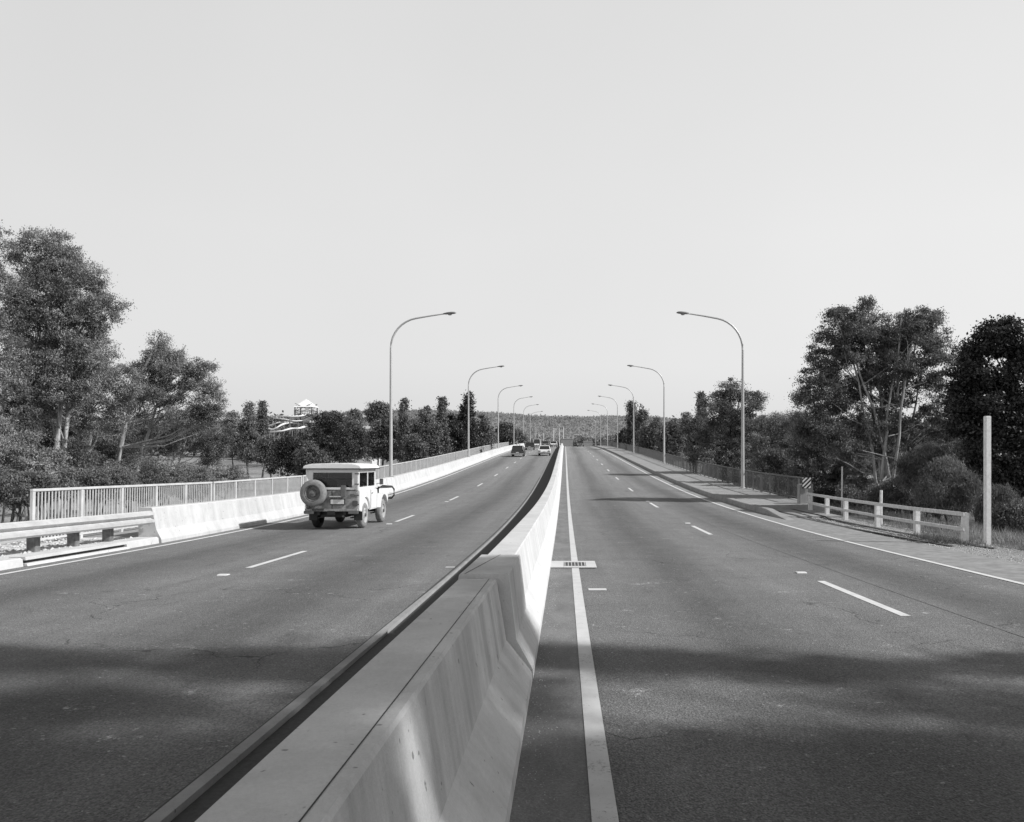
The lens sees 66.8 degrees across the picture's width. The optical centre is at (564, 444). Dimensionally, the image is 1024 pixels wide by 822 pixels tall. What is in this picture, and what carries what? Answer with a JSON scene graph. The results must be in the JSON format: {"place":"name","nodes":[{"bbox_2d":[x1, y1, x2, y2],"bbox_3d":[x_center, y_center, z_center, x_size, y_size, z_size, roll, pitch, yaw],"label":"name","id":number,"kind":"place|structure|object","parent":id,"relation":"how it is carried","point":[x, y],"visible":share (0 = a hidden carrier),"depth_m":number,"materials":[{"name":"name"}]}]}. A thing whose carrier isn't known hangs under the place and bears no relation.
{"place":"outdoors","nodes":[
{"label":"outdoors","id":0,"kind":"place"},
{"bbox_2d":[238,408,680,438],"bbox_3d":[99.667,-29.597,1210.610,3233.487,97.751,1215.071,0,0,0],"label":"wooded hills","id":1,"kind":"structure","parent":0,"point":[587,421],"depth_m":1419.95,"materials":[{"name":"grey plant"}]},
{"bbox_2d":[0,413,973,537],"bbox_3d":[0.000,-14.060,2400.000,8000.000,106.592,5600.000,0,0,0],"label":"ground","id":2,"kind":"structure","parent":0,"point":[255,469],"depth_m":136.15,"materials":[{"name":"grey plant"}]},
{"bbox_2d":[0,412,27,522],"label":"shrub","id":3,"kind":"object","parent":2,"relation":"on","point":[4,425],"visible":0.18,"depth_m":32.79,"materials":[{"name":"grey plant"}]},
{"bbox_2d":[0,220,37,413],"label":"gum tree","id":4,"kind":"object","parent":2,"relation":"on","point":[8,374],"visible":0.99,"depth_m":36.13,"materials":[{"name":"grey plant"}]},
{"bbox_2d":[0,391,48,521],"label":"shrub","id":5,"kind":"object","parent":2,"relation":"on","point":[25,415],"visible":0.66,"depth_m":40.01,"materials":[{"name":"grey plant"}]},
{"bbox_2d":[0,427,60,521],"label":"shrub","id":6,"kind":"object","parent":2,"relation":"on","point":[36,459],"visible":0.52,"depth_m":30.09,"materials":[{"name":"grey plant"}]},
{"bbox_2d":[0,467,67,521],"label":"shrub","id":7,"kind":"object","parent":2,"relation":"on","point":[16,487],"visible":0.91,"depth_m":27.76,"materials":[{"name":"grey plant"}]},
{"bbox_2d":[35,445,81,537],"bbox_3d":[-23.090,2.551,33.997,3.428,5.102,2.822,0,0,0],"label":"shrub","id":8,"kind":"object","parent":2,"relation":"on","point":[67,472],"visible":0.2,"depth_m":34.09,"materials":[{"name":"grey plant"}]},
{"bbox_2d":[25,414,108,463],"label":"shrub","id":9,"kind":"object","parent":2,"relation":"on","point":[47,441],"visible":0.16,"depth_m":47.55,"materials":[{"name":"grey plant"}]},
{"bbox_2d":[0,225,136,536],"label":"gum tree","id":10,"kind":"object","parent":2,"relation":"on","point":[66,372],"visible":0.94,"depth_m":41.26,"materials":[{"name":"grey plant"}]},
{"bbox_2d":[0,536,144,559],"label":"verge","id":11,"kind":"structure","parent":2,"relation":"on","point":[48,547],"depth_m":16.96,"materials":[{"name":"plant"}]},
{"bbox_2d":[0,511,154,551],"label":"guardrail","id":12,"kind":"object","parent":11,"relation":"on","point":[32,532],"visible":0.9,"depth_m":15.78,"materials":[{"name":"metal"}]},
{"bbox_2d":[49,435,105,537],"bbox_3d":[-25.088,2.441,39.605,3.618,5.900,3.090,0,0,0],"label":"shrub","id":13,"kind":"object","parent":2,"relation":"on","point":[77,447],"visible":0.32,"depth_m":39.45,"materials":[{"name":"grey plant"}]},
{"bbox_2d":[27,347,149,517],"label":"gum tree","id":14,"kind":"object","parent":2,"relation":"on","point":[95,420],"visible":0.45,"depth_m":45.80,"materials":[{"name":"grey plant"}]},
{"bbox_2d":[70,459,144,532],"bbox_3d":[-22.493,2.942,38.070,4.059,4.494,2.722,0,0,0],"label":"shrub","id":15,"kind":"object","parent":2,"relation":"on","point":[106,475],"visible":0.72,"depth_m":37.59,"materials":[{"name":"grey plant"}]},
{"bbox_2d":[81,422,137,515],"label":"shrub","id":16,"kind":"object","parent":2,"relation":"on","point":[108,450],"visible":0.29,"depth_m":57.75,"materials":[{"name":"grey plant"}]},
{"bbox_2d":[99,451,168,528],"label":"shrub","id":17,"kind":"object","parent":2,"relation":"on","point":[150,473],"visible":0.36,"depth_m":41.68,"materials":[{"name":"grey plant"}]},
{"bbox_2d":[94,408,237,506],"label":"gum tree","id":18,"kind":"object","parent":2,"relation":"on","point":[206,445],"visible":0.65,"depth_m":54.45,"materials":[{"name":"grey plant"}]},
{"bbox_2d":[147,421,188,459],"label":"tree","id":19,"kind":"object","parent":2,"relation":"on","point":[162,448],"visible":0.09,"depth_m":220.51,"materials":[{"name":"grey plant"}]},
{"bbox_2d":[112,329,234,528],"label":"gum tree","id":20,"kind":"object","parent":2,"relation":"on","point":[165,363],"visible":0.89,"depth_m":49.72,"materials":[{"name":"grey plant"}]},
{"bbox_2d":[136,455,211,505],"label":"shrub","id":21,"kind":"object","parent":2,"relation":"on","point":[172,474],"visible":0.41,"depth_m":43.53,"materials":[{"name":"grey plant"}]},
{"bbox_2d":[178,461,227,502],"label":"shrub","id":22,"kind":"object","parent":2,"relation":"on","point":[203,468],"visible":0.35,"depth_m":45.49,"materials":[{"name":"grey plant"}]},
{"bbox_2d":[217,410,243,464],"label":"tree","id":23,"kind":"object","parent":2,"relation":"on","point":[231,424],"visible":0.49,"depth_m":129.44,"materials":[{"name":"grey plant"}]},
{"bbox_2d":[209,462,253,498],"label":"shrub","id":24,"kind":"object","parent":2,"relation":"on","point":[233,472],"visible":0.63,"depth_m":49.70,"materials":[{"name":"grey plant"}]},
{"bbox_2d":[234,401,261,475],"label":"tree","id":25,"kind":"object","parent":2,"relation":"on","point":[249,436],"visible":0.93,"depth_m":119.49,"materials":[{"name":"grey plant"}]},
{"bbox_2d":[253,400,272,477],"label":"tree","id":26,"kind":"object","parent":2,"relation":"on","point":[262,423],"visible":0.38,"depth_m":124.54,"materials":[{"name":"grey plant"}]},
{"bbox_2d":[252,432,282,477],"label":"tree","id":27,"kind":"object","parent":2,"relation":"on","point":[261,456],"visible":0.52,"depth_m":109.45,"materials":[{"name":"grey plant"}]},
{"bbox_2d":[262,432,305,491],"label":"tree","id":28,"kind":"object","parent":2,"relation":"on","point":[288,444],"visible":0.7,"depth_m":71.52,"materials":[{"name":"black plant"}]},
{"bbox_2d":[294,399,318,440],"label":"slide tower","id":29,"kind":"structure","parent":2,"relation":"on","point":[305,403],"depth_m":183.07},
{"bbox_2d":[291,438,330,475],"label":"tree","id":30,"kind":"object","parent":2,"relation":"on","point":[309,454],"visible":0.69,"depth_m":65.67,"materials":[{"name":"grey plant"}]},
{"bbox_2d":[294,410,359,462],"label":"tree","id":31,"kind":"object","parent":2,"relation":"on","point":[332,444],"visible":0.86,"depth_m":91.73,"materials":[{"name":"black plant"}]},
{"bbox_2d":[331,415,371,462],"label":"tree","id":32,"kind":"object","parent":2,"relation":"on","point":[362,449],"visible":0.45,"depth_m":104.63,"materials":[{"name":"black plant"}]},
{"bbox_2d":[363,400,394,465],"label":"tree","id":33,"kind":"object","parent":2,"relation":"on","point":[377,410],"visible":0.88,"depth_m":129.37,"materials":[{"name":"black plant"}]},
{"bbox_2d":[363,419,396,465],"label":"tree","id":34,"kind":"object","parent":2,"relation":"on","point":[374,440],"visible":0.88,"depth_m":99.17,"materials":[{"name":"black plant"}]},
{"bbox_2d":[379,416,398,462],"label":"tree","id":35,"kind":"object","parent":2,"relation":"on","point":[386,424],"visible":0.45,"depth_m":99.23,"materials":[{"name":"black plant"}]},
{"bbox_2d":[394,397,413,462],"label":"tree","id":36,"kind":"object","parent":2,"relation":"on","point":[404,422],"visible":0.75,"depth_m":94.61,"materials":[{"name":"black plant"}]},
{"bbox_2d":[401,433,431,461],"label":"tree","id":37,"kind":"object","parent":2,"relation":"on","point":[415,446],"visible":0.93,"depth_m":83.57,"materials":[{"name":"grey plant"}]},
{"bbox_2d":[408,405,444,456],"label":"tree","id":38,"kind":"object","parent":2,"relation":"on","point":[426,425],"visible":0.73,"depth_m":95.56,"materials":[{"name":"black plant"}]},
{"bbox_2d":[434,396,453,454],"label":"tree","id":39,"kind":"object","parent":2,"relation":"on","point":[442,406],"visible":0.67,"depth_m":99.55,"materials":[{"name":"black plant"}]},
{"bbox_2d":[445,412,474,452],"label":"tree","id":40,"kind":"object","parent":2,"relation":"on","point":[458,435],"visible":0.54,"depth_m":103.69,"materials":[{"name":"black plant"}]},
{"bbox_2d":[455,390,484,452],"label":"tree","id":41,"kind":"object","parent":2,"relation":"on","point":[475,441],"visible":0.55,"depth_m":105.60,"materials":[{"name":"black plant"}]},
{"bbox_2d":[473,412,496,448],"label":"tree","id":42,"kind":"object","parent":2,"relation":"on","point":[486,434],"visible":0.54,"depth_m":119.47,"materials":[{"name":"black plant"}]},
{"bbox_2d":[494,420,520,445],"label":"tree","id":43,"kind":"object","parent":2,"relation":"on","point":[505,431],"visible":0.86,"depth_m":159.07,"materials":[{"name":"black plant"}]},
{"bbox_2d":[621,400,637,444],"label":"tree","id":44,"kind":"object","parent":2,"relation":"on","point":[628,437],"visible":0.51,"depth_m":149.38,"materials":[{"name":"black plant"}]},
{"bbox_2d":[630,404,649,446],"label":"tree","id":45,"kind":"object","parent":2,"relation":"on","point":[642,417],"visible":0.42,"depth_m":145.31,"materials":[{"name":"grey plant"}]},
{"bbox_2d":[635,415,662,449],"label":"tree","id":46,"kind":"object","parent":2,"relation":"on","point":[647,438],"visible":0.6,"depth_m":129.35,"materials":[{"name":"black plant"}]},
{"bbox_2d":[653,420,686,458],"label":"tree","id":47,"kind":"object","parent":2,"relation":"on","point":[674,445],"visible":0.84,"depth_m":117.16,"materials":[{"name":"black plant"}]},
{"bbox_2d":[678,415,710,472],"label":"tree","id":48,"kind":"object","parent":2,"relation":"on","point":[697,421],"visible":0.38,"depth_m":99.69,"materials":[{"name":"black plant"}]},
{"bbox_2d":[684,377,773,484],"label":"tree","id":49,"kind":"object","parent":2,"relation":"on","point":[723,453],"visible":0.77,"depth_m":61.62,"materials":[{"name":"black plant"}]},
{"bbox_2d":[736,409,804,497],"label":"tree","id":50,"kind":"object","parent":2,"relation":"on","point":[767,460],"visible":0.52,"depth_m":49.53,"materials":[{"name":"black plant"}]},
{"bbox_2d":[774,509,841,517],"bbox_3d":[8.877,2.640,29.545,2.047,0.164,3.890,0,0,0],"label":"concrete apron","id":51,"kind":"object","parent":2,"relation":"on","point":[802,514],"visible":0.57,"depth_m":28.91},
{"bbox_2d":[773,408,871,498],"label":"tree","id":52,"kind":"object","parent":2,"relation":"on","point":[808,454],"visible":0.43,"depth_m":45.56,"materials":[{"name":"black plant"}]},
{"bbox_2d":[813,481,840,504],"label":"shrub","id":53,"kind":"object","parent":2,"relation":"on","point":[829,490],"visible":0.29,"depth_m":37.73,"materials":[{"name":"black plant"}]},
{"bbox_2d":[830,476,873,510],"bbox_3d":[13.754,2.610,36.107,2.926,2.402,2.478,0,0,0],"label":"shrub","id":54,"kind":"object","parent":2,"relation":"on","point":[853,488],"visible":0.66,"depth_m":35.66,"materials":[{"name":"grey plant"}]},
{"bbox_2d":[839,445,899,484],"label":"shrub","id":55,"kind":"object","parent":2,"relation":"on","point":[863,461],"visible":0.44,"depth_m":43.49,"materials":[{"name":"grey plant"}]},
{"bbox_2d":[784,295,960,513],"bbox_3d":[14.726,-1.536,36.127,8.661,10.855,3.316,0,0,0],"label":"gum tree","id":56,"kind":"object","parent":2,"relation":"on","point":[893,349],"visible":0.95,"depth_m":35.68,"materials":[{"name":"grey plant"}]},
{"bbox_2d":[806,492,968,542],"bbox_3d":[9.639,2.192,24.679,0.264,1.141,12.478,0,0,1],"label":"timber fence","id":57,"kind":"object","parent":2,"relation":"on","point":[917,523],"visible":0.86,"depth_m":22.18,"materials":[{"name":"wood"}]},
{"bbox_2d":[862,475,923,514],"bbox_3d":[14.257,2.501,32.680,3.147,2.436,2.724,0,0,0],"label":"shrub","id":58,"kind":"object","parent":2,"relation":"on","point":[893,494],"visible":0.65,"depth_m":32.33,"materials":[{"name":"black plant"}]},
{"bbox_2d":[807,518,1023,563],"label":"gravel shoulder","id":59,"kind":"object","parent":2,"relation":"on","point":[1005,553],"visible":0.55,"depth_m":18.14},
{"bbox_2d":[776,510,954,545],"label":"curb","id":60,"kind":"structure","parent":59,"relation":"on","point":[864,530],"depth_m":22.25,"materials":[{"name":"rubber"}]},
{"bbox_2d":[809,510,1023,563],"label":"gravel","id":61,"kind":"structure","parent":59,"relation":"on","point":[978,551],"depth_m":19.54,"materials":[{"name":"gravel"}]},
{"bbox_2d":[888,441,955,516],"bbox_3d":[14.488,1.778,30.720,3.121,3.846,2.544,0,0,0],"label":"shrub","id":62,"kind":"object","parent":2,"relation":"on","point":[910,465],"visible":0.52,"depth_m":30.62,"materials":[{"name":"grey plant"}]},
{"bbox_2d":[906,453,982,523],"bbox_3d":[13.326,1.864,27.160,2.781,3.197,2.362,0,0,0],"label":"shrub","id":63,"kind":"object","parent":2,"relation":"on","point":[935,491],"visible":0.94,"depth_m":26.71,"materials":[{"name":"grey plant"}]},
{"bbox_2d":[898,529,1003,547],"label":"weeds","id":64,"kind":"object","parent":2,"relation":"on","point":[934,538],"visible":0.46,"depth_m":19.14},
{"bbox_2d":[943,437,995,523],"bbox_3d":[15.722,1.759,30.007,2.243,4.180,1.981,0,0,42],"label":"shrub","id":65,"kind":"object","parent":2,"relation":"on","point":[959,445],"visible":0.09,"depth_m":30.00,"materials":[{"name":"grey plant"}]},
{"bbox_2d":[934,314,1023,511],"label":"tree","id":66,"kind":"object","parent":2,"relation":"on","point":[977,391],"visible":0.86,"depth_m":28.43,"materials":[{"name":"black plant"}]},
{"bbox_2d":[983,416,990,544],"bbox_3d":[10.050,0.911,18.400,0.240,3.170,0.240,0,0,0],"label":"marker pole","id":67,"kind":"object","parent":2,"relation":"on","point":[987,478],"visible":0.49,"depth_m":18.34,"materials":[{"name":"concrete"}]},
{"bbox_2d":[970,482,1023,530],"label":"shrub","id":68,"kind":"object","parent":2,"relation":"on","point":[1001,494],"visible":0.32,"depth_m":24.85,"materials":[{"name":"grey plant"}]},
{"bbox_2d":[979,499,1023,536],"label":"shrub","id":69,"kind":"object","parent":2,"relation":"on","point":[1009,516],"visible":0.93,"depth_m":22.82,"materials":[{"name":"grey plant"}]},
{"bbox_2d":[0,446,1023,821],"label":"road","id":70,"kind":"structure","parent":0,"point":[738,678],"depth_m":7.12,"materials":[{"name":"asphalt"}]},
{"bbox_2d":[0,537,158,569],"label":"kerb","id":71,"kind":"structure","parent":70,"relation":"on","point":[8,563],"depth_m":17.23,"materials":[{"name":"concrete"}]},
{"bbox_2d":[9,541,129,565],"bbox_3d":[-9.830,2.171,15.550,0.340,0.299,3.260,0,0,0],"label":"kerb inlet","id":72,"kind":"object","parent":71,"relation":"in","point":[37,558],"visible":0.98,"depth_m":15.27,"materials":[{"name":"concrete"}]},
{"bbox_2d":[0,451,509,574],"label":"edge line","id":73,"kind":"object","parent":70,"relation":"on","point":[193,539],"visible":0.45,"depth_m":18.02,"materials":[{"name":"paint"}]},
{"bbox_2d":[138,443,524,542],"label":"parapet barrier","id":74,"kind":"object","parent":70,"relation":"on","point":[179,521],"visible":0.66,"depth_m":23.59,"materials":[{"name":"concrete"}]},
{"bbox_2d":[387,312,455,476],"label":"street lamp","id":75,"kind":"object","parent":74,"relation":"on","point":[391,435],"visible":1,"depth_m":44.84,"materials":[{"name":"grey metal"}]},
{"bbox_2d":[141,477,539,821],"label":"tar joint","id":76,"kind":"object","parent":70,"relation":"on","point":[324,674],"visible":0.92,"depth_m":6.02,"materials":[{"name":"asphalt"}]},
{"bbox_2d":[300,463,394,527],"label":"four wheel drive","id":77,"kind":"structure","parent":70,"relation":"on","point":[339,492],"depth_m":22.66,"materials":[{"name":"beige paint"}]},
{"bbox_2d":[313,473,351,486],"bbox_3d":[-6.799,1.017,22.678,1.165,0.453,0.012,0,-1,1],"label":"rear window","id":78,"kind":"structure","parent":77,"relation":"in","point":[328,479],"depth_m":22.67,"materials":[{"name":"black glass"}]},
{"bbox_2d":[144,446,557,821],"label":"kerb strip","id":79,"kind":"object","parent":70,"relation":"on","point":[178,804],"visible":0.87,"depth_m":4.89,"materials":[{"name":"concrete"}]},
{"bbox_2d":[195,579,531,821],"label":"median barrier","id":80,"kind":"object","parent":70,"relation":"on","point":[422,717],"visible":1,"depth_m":2.95,"materials":[{"name":"concrete"}]},
{"bbox_2d":[171,446,559,821],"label":"median tar strip","id":81,"kind":"object","parent":70,"relation":"on","point":[198,807],"visible":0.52,"depth_m":5.76,"materials":[{"name":"asphalt"}]},
{"bbox_2d":[458,555,539,678],"bbox_3d":[-0.650,1.487,6.955,0.800,0.914,1.590,0,0,0],"label":"median barrier","id":82,"kind":"object","parent":70,"relation":"on","point":[522,634],"visible":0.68,"depth_m":6.47,"materials":[{"name":"concrete"}]},
{"bbox_2d":[488,443,563,633],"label":"median barrier","id":83,"kind":"object","parent":70,"relation":"on","point":[529,538],"visible":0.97,"depth_m":12.06,"materials":[{"name":"concrete"}]},
{"bbox_2d":[509,446,591,821],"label":"gutter strip","id":84,"kind":"object","parent":70,"relation":"on","point":[560,700],"visible":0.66,"depth_m":5.07,"materials":[{"name":"concrete"}]},
{"bbox_2d":[550,561,596,567],"bbox_3d":[0.141,2.184,14.100,0.848,0.018,0.980,0,-2,0],"label":"drain grate","id":85,"kind":"object","parent":70,"relation":"on","point":[573,564],"visible":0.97,"depth_m":14.01,"materials":[{"name":"concrete"}]},
{"bbox_2d":[565,446,618,821],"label":"lane line","id":86,"kind":"object","parent":70,"relation":"on","point":[602,800],"visible":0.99,"depth_m":5.07,"materials":[{"name":"paint"}]},
{"bbox_2d":[592,446,751,510],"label":"road shoulder","id":87,"kind":"object","parent":70,"relation":"on","point":[729,505],"visible":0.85,"depth_m":46.55},
{"bbox_2d":[594,446,793,519],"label":"kerb","id":88,"kind":"structure","parent":70,"relation":"on","point":[755,507],"depth_m":38.55,"materials":[{"name":"concrete"}]},
{"bbox_2d":[598,448,1023,584],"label":"edge line","id":89,"kind":"object","parent":70,"relation":"on","point":[849,541],"visible":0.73,"depth_m":17.66,"materials":[{"name":"paint"}]},
{"bbox_2d":[671,506,1023,636],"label":"surface seam","id":90,"kind":"object","parent":70,"relation":"on","point":[959,613],"visible":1,"depth_m":11.00,"materials":[{"name":"asphalt"}]},
{"bbox_2d":[818,581,909,615],"bbox_3d":[3.970,2.056,10.500,0.120,0.123,3.000,0,0,0],"label":"lane marking","id":91,"kind":"object","parent":70,"relation":"on","point":[866,599],"visible":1,"depth_m":10.20,"materials":[{"name":"paint"}]},
{"bbox_2d":[742,511,1023,582],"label":"road shoulder","id":92,"kind":"object","parent":70,"relation":"on","point":[1014,571],"visible":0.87,"depth_m":17.01},
{"bbox_2d":[0,0,1023,421],"label":"sky","id":93,"kind":"structure","parent":0,"point":[273,188],"materials":[{"name":"white"}]},
{"bbox_2d":[821,511,1023,552],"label":"grass","id":94,"kind":"structure","parent":0,"point":[1007,544],"depth_m":22.77,"materials":[{"name":"plant"}]},
{"bbox_2d":[823,503,1023,546],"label":"grass","id":95,"kind":"structure","parent":0,"point":[977,530],"depth_m":24.65,"materials":[{"name":"plant"}]},
{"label":"bridge deck","id":96,"kind":"structure","parent":0,"visible":0},
{"bbox_2d":[83,527,137,536],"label":"footpath","id":97,"kind":"structure","parent":96,"relation":"on","point":[132,532],"depth_m":19.27,"materials":[{"name":"concrete"}]},
{"bbox_2d":[30,482,211,539],"bbox_3d":[-11.500,1.699,20.916,0.075,1.218,8.500,0,-2,0],"label":"bridge railing","id":98,"kind":"object","parent":97,"relation":"on","point":[122,497],"visible":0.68,"depth_m":19.57,"materials":[{"name":"metal"}]},
{"bbox_2d":[212,475,301,500],"bbox_3d":[-11.500,1.899,29.529,0.075,1.218,8.500,0,-1,0],"label":"bridge railing","id":99,"kind":"object","parent":97,"relation":"on","point":[255,487],"visible":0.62,"depth_m":28.60,"materials":[{"name":"metal"}]},
{"bbox_2d":[393,460,415,475],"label":"bridge railing","id":100,"kind":"object","parent":97,"relation":"on","point":[403,467],"visible":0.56,"depth_m":55.50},
{"bbox_2d":[416,456,434,469],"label":"bridge railing","id":101,"kind":"object","parent":97,"relation":"on","point":[425,463],"visible":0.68,"depth_m":63.87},
{"bbox_2d":[600,446,824,510],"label":"footpath","id":102,"kind":"structure","parent":96,"relation":"on","point":[764,499],"depth_m":45.57,"materials":[{"name":"concrete"}]},
{"bbox_2d":[627,365,665,463],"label":"street lamp","id":103,"kind":"object","parent":102,"relation":"on","point":[663,411],"visible":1,"depth_m":78.94,"materials":[{"name":"grey metal"}]},
{"bbox_2d":[676,311,746,488],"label":"street lamp","id":104,"kind":"object","parent":102,"relation":"on","point":[742,422],"visible":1,"depth_m":44.04,"materials":[{"name":"grey metal"}]},
{"bbox_2d":[704,462,727,482],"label":"bridge railing","id":105,"kind":"object","parent":102,"relation":"on","point":[715,472],"visible":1,"depth_m":53.63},
{"bbox_2d":[728,467,760,491],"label":"bridge railing","id":106,"kind":"object","parent":102,"relation":"on","point":[752,479],"visible":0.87,"depth_m":44.01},
{"bbox_2d":[761,472,811,497],"bbox_3d":[10.450,1.988,36.953,0.075,1.048,8.200,0,0,0],"label":"bridge railing","id":107,"kind":"object","parent":102,"relation":"on","point":[770,486],"visible":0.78,"depth_m":37.73,"materials":[{"name":"metal"}]},
{"bbox_2d":[797,484,812,503],"bbox_3d":[10.117,2.163,32.395,0.715,1.000,0.570,0,0,0],"label":"railing end post","id":108,"kind":"object","parent":102,"relation":"on","point":[802,497],"visible":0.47,"depth_m":32.11,"materials":[{"name":"concrete"}]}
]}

